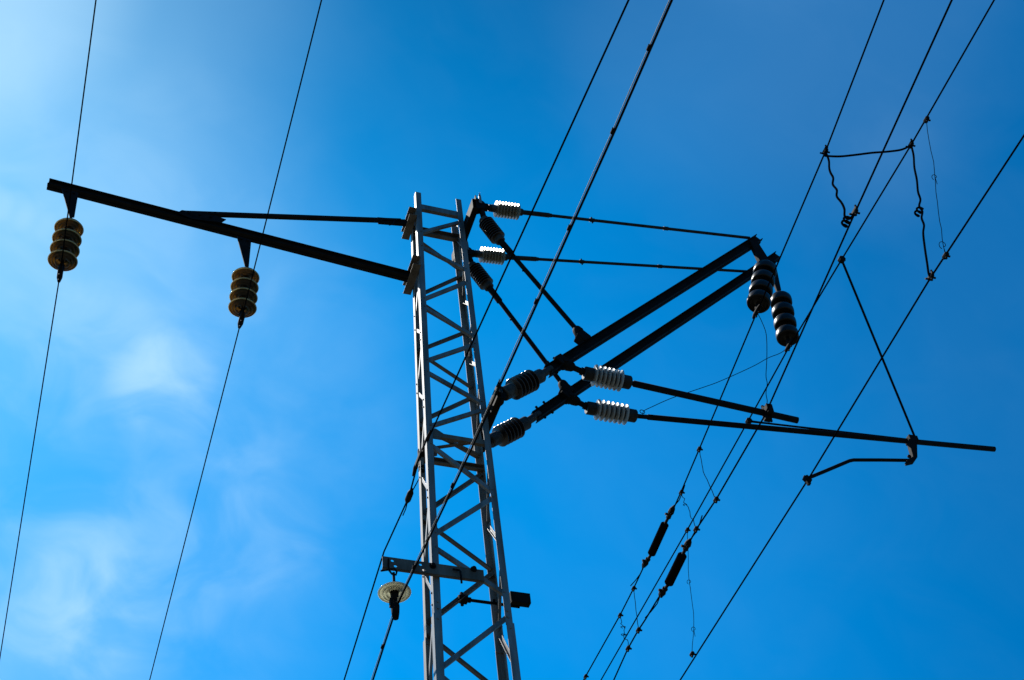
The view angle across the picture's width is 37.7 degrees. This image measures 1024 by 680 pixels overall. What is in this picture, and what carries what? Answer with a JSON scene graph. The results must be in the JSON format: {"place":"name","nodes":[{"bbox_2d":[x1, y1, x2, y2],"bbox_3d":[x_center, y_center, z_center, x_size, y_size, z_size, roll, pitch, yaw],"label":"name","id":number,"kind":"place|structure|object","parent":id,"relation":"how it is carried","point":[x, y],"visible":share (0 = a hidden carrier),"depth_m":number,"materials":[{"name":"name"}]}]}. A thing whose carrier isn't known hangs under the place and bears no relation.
{"place":"outdoors","nodes":[
{"label":"outdoors","id":0,"kind":"place"},
{"bbox_2d":[0,0,1023,679],"label":"sky","id":1,"kind":"structure","parent":0,"point":[876,570],"materials":[{"name":"blue"}]},
{"bbox_3d":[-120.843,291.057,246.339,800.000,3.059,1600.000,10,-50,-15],"label":"ground","id":2,"kind":"structure","parent":0,"visible":0},
{"bbox_2d":[46,178,520,679],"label":"lattice mast","id":3,"kind":"object","parent":2,"relation":"on","point":[412,277],"visible":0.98,"depth_m":12.79,"materials":[{"name":"metal"}]},
{"bbox_2d":[47,215,83,282],"bbox_3d":[-3.779,-0.797,12.703,0.251,0.765,0.281,10,-50,-15],"label":"insulator string","id":4,"kind":"object","parent":3,"relation":"hanging from","point":[74,234],"visible":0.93,"depth_m":12.64,"materials":[{"name":"ceramic"}]},
{"bbox_2d":[0,0,96,656],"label":"overhead wire","id":5,"kind":"object","parent":4,"relation":"hanging from","point":[53,311],"visible":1,"depth_m":12.71,"materials":[{"name":"black metal"}]},
{"bbox_2d":[228,264,259,328],"bbox_3d":[-2.313,-0.397,12.950,0.245,0.716,0.278,10,-50,-15],"label":"insulator string","id":6,"kind":"object","parent":3,"relation":"hanging from","point":[241,280],"visible":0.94,"depth_m":12.89,"materials":[{"name":"ceramic"}]},
{"bbox_2d":[149,0,321,679],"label":"overhead wire","id":7,"kind":"object","parent":6,"relation":"hanging from","point":[243,312],"visible":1,"depth_m":12.64,"materials":[{"name":"black metal"}]},
{"bbox_2d":[344,464,418,679],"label":"anchored wire","id":8,"kind":"object","parent":3,"relation":"attached to","point":[409,495],"visible":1,"depth_m":12.90,"materials":[{"name":"black metal"}]},
{"bbox_2d":[378,572,410,619],"bbox_3d":[-0.843,1.834,10.780,0.242,0.415,0.242,10,-50,-15],"label":"disc insulator","id":9,"kind":"object","parent":3,"relation":"hanging from","point":[389,592],"visible":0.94,"depth_m":10.75,"materials":[{"name":"ceramic"}]},
{"bbox_2d":[371,0,672,679],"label":"bundled cable","id":10,"kind":"object","parent":9,"relation":"hanging from","point":[570,225],"visible":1,"depth_m":8.92,"materials":[{"name":"black metal"}]},
{"bbox_2d":[457,591,530,607],"bbox_3d":[-0.136,1.982,11.441,0.571,0.155,0.088,8,-50,-13],"label":"mast bracket","id":11,"kind":"object","parent":3,"relation":"attached to","point":[519,599],"visible":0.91,"depth_m":11.45,"materials":[{"name":"metal"}]},
{"bbox_2d":[420,0,629,453],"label":"anchored wire","id":12,"kind":"object","parent":3,"relation":"attached to","point":[427,438],"visible":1,"depth_m":10.78,"materials":[{"name":"black metal"}]},
{"bbox_2d":[474,192,798,423],"bbox_3d":[1.230,-0.270,14.070,3.159,3.232,0.198,10,-50,-15],"label":"cantilever","id":13,"kind":"object","parent":3,"relation":"attached to","point":[522,384],"visible":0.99,"depth_m":13.65,"materials":[{"name":"paint"}]},
{"bbox_2d":[747,260,776,318],"bbox_3d":[2.504,-0.512,14.981,0.431,0.880,0.238,10,-50,-15],"label":"insulator string","id":14,"kind":"object","parent":13,"relation":"hanging from","point":[763,270],"visible":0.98,"depth_m":14.87,"materials":[{"name":"ceramic"}]},
{"bbox_2d":[757,313,767,401],"bbox_3d":[2.353,0.184,14.085,0.267,1.396,0.007,10,-50,-15],"label":"bond wire","id":15,"kind":"object","parent":14,"relation":"hanging from","point":[766,356],"visible":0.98,"depth_m":14.12,"materials":[{"name":"black metal"}]},
{"bbox_2d":[675,0,884,505],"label":"catenary wire","id":16,"kind":"object","parent":14,"relation":"hanging from","point":[789,234],"visible":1,"depth_m":13.95,"materials":[{"name":"black metal"}]},
{"bbox_2d":[630,486,684,585],"bbox_3d":[1.638,2.205,16.759,0.115,0.099,1.736,8,-50,-14],"label":"section insulator","id":17,"kind":"object","parent":16,"relation":"attached to","point":[658,538],"visible":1,"depth_m":16.72,"materials":[{"name":"black metal"}]},
{"bbox_2d":[583,568,643,679],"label":"catenary wire","id":18,"kind":"object","parent":17,"relation":"attached to","point":[614,624],"visible":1,"depth_m":17.77,"materials":[{"name":"black metal"}]},
{"bbox_2d":[618,613,631,651],"bbox_3d":[1.233,3.213,16.545,0.082,1.639,1.581,-9,-48,2],"label":"dropper wire","id":19,"kind":"object","parent":18,"relation":"hanging from","point":[628,648],"visible":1,"depth_m":16.27,"materials":[{"name":"black metal"}]},
{"bbox_2d":[631,586,641,633],"bbox_3d":[1.351,2.915,16.292,0.070,1.639,1.406,-11,-48,4],"label":"dropper wire","id":20,"kind":"object","parent":18,"relation":"hanging from","point":[633,589],"visible":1,"depth_m":16.06,"materials":[{"name":"black metal"}]},
{"bbox_2d":[679,490,699,532],"bbox_3d":[1.800,1.734,15.287,0.072,1.639,1.311,-11,-48,3],"label":"dropper wire","id":21,"kind":"object","parent":16,"relation":"hanging from","point":[695,529],"visible":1,"depth_m":15.16,"materials":[{"name":"black metal"}]},
{"bbox_2d":[697,446,719,502],"bbox_3d":[1.946,1.330,14.942,0.075,1.639,1.056,-12,-48,4],"label":"dropper wire","id":22,"kind":"object","parent":16,"relation":"hanging from","point":[715,499],"visible":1,"depth_m":14.66,"materials":[{"name":"black metal"}]},
{"bbox_2d":[691,0,952,539],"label":"contact wire","id":23,"kind":"object","parent":22,"relation":"hanging from","point":[897,119],"visible":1,"depth_m":12.15,"materials":[{"name":"black metal"}]},
{"bbox_2d":[645,515,702,617],"bbox_3d":[1.596,2.236,14.664,0.114,0.099,1.571,8,-50,-14],"label":"section insulator","id":24,"kind":"object","parent":23,"relation":"attached to","point":[676,567],"visible":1,"depth_m":14.62,"materials":[{"name":"black metal"}]},
{"bbox_2d":[613,597,658,679],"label":"contact wire","id":25,"kind":"object","parent":24,"relation":"attached to","point":[634,637],"visible":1,"depth_m":15.34,"materials":[{"name":"black metal"}]},
{"bbox_2d":[820,145,859,227],"bbox_3d":[2.733,-1.330,12.657,0.171,1.702,0.630,-23,-50,14],"label":"jumper cable","id":26,"kind":"object","parent":16,"relation":"hanging from","point":[854,212],"visible":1,"depth_m":12.11,"materials":[{"name":"black metal"}]},
{"bbox_2d":[462,241,995,485],"bbox_3d":[2.177,0.155,15.006,5.595,3.863,0.198,10,-50,-15],"label":"cantilever","id":27,"kind":"object","parent":3,"relation":"attached to","point":[508,432],"visible":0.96,"depth_m":14.48,"materials":[{"name":"paint"}]},
{"bbox_2d":[640,347,788,413],"bbox_3d":[2.020,0.375,14.669,1.879,1.413,0.008,10,-50,-15],"label":"bond wire","id":28,"kind":"object","parent":27,"relation":"attached to","point":[710,384],"visible":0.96,"depth_m":14.57,"materials":[{"name":"black metal"}]},
{"bbox_2d":[770,291,798,351],"bbox_3d":[2.864,-0.226,15.793,0.301,0.971,0.238,10,-50,-15],"label":"insulator string","id":29,"kind":"object","parent":27,"relation":"hanging from","point":[785,323],"visible":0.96,"depth_m":15.67,"materials":[{"name":"ceramic"}]},
{"bbox_2d":[601,0,994,679],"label":"catenary wire","id":30,"kind":"object","parent":29,"relation":"hanging from","point":[805,320],"visible":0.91,"depth_m":15.03,"materials":[{"name":"black metal"}]},
{"bbox_2d":[685,527,695,657],"bbox_3d":[1.970,2.765,16.442,0.205,1.984,0.569,-24,-50,15],"label":"dropper wire","id":31,"kind":"object","parent":30,"relation":"hanging from","point":[692,653],"visible":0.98,"depth_m":16.50,"materials":[{"name":"black metal"}]},
{"bbox_2d":[824,145,910,157],"bbox_3d":[3.245,-1.723,13.618,1.024,0.500,0.082,7,-49,-12],"label":"jumper cable","id":32,"kind":"object","parent":30,"relation":"attached to","point":[866,153],"visible":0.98,"depth_m":13.52,"materials":[{"name":"black metal"}]},
{"bbox_2d":[905,139,935,280],"bbox_3d":[3.569,-1.149,13.146,0.476,2.017,0.122,-1,-48,-6],"label":"jumper cable","id":33,"kind":"object","parent":30,"relation":"hanging from","point":[930,277],"visible":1,"depth_m":13.09,"materials":[{"name":"black metal"}]},
{"bbox_2d":[923,116,949,259],"bbox_3d":[3.667,-1.329,12.974,0.470,1.984,0.111,-7,-48,0],"label":"dropper wire","id":34,"kind":"object","parent":30,"relation":"hanging from","point":[945,255],"visible":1,"depth_m":12.91,"materials":[{"name":"black metal"}]},
{"bbox_2d":[745,418,898,437],"bbox_3d":[3.209,0.935,15.518,1.514,1.158,0.083,-26,-51,16],"label":"stay rod","id":35,"kind":"object","parent":27,"relation":"attached to","point":[749,421],"visible":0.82,"depth_m":15.70,"materials":[{"name":"black metal"}]},
{"bbox_2d":[680,134,1023,679],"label":"contact wire","id":36,"kind":"object","parent":27,"relation":"attached to","point":[940,262],"visible":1,"depth_m":13.20,"materials":[{"name":"black metal"}]},
{"bbox_2d":[837,256,914,434],"bbox_3d":[3.627,0.068,14.821,0.082,1.114,1.669,-23,-50,14],"label":"stay rod","id":37,"kind":"object","parent":27,"relation":"attached to","point":[841,259],"visible":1,"depth_m":14.80,"materials":[{"name":"black metal"}]}
]}

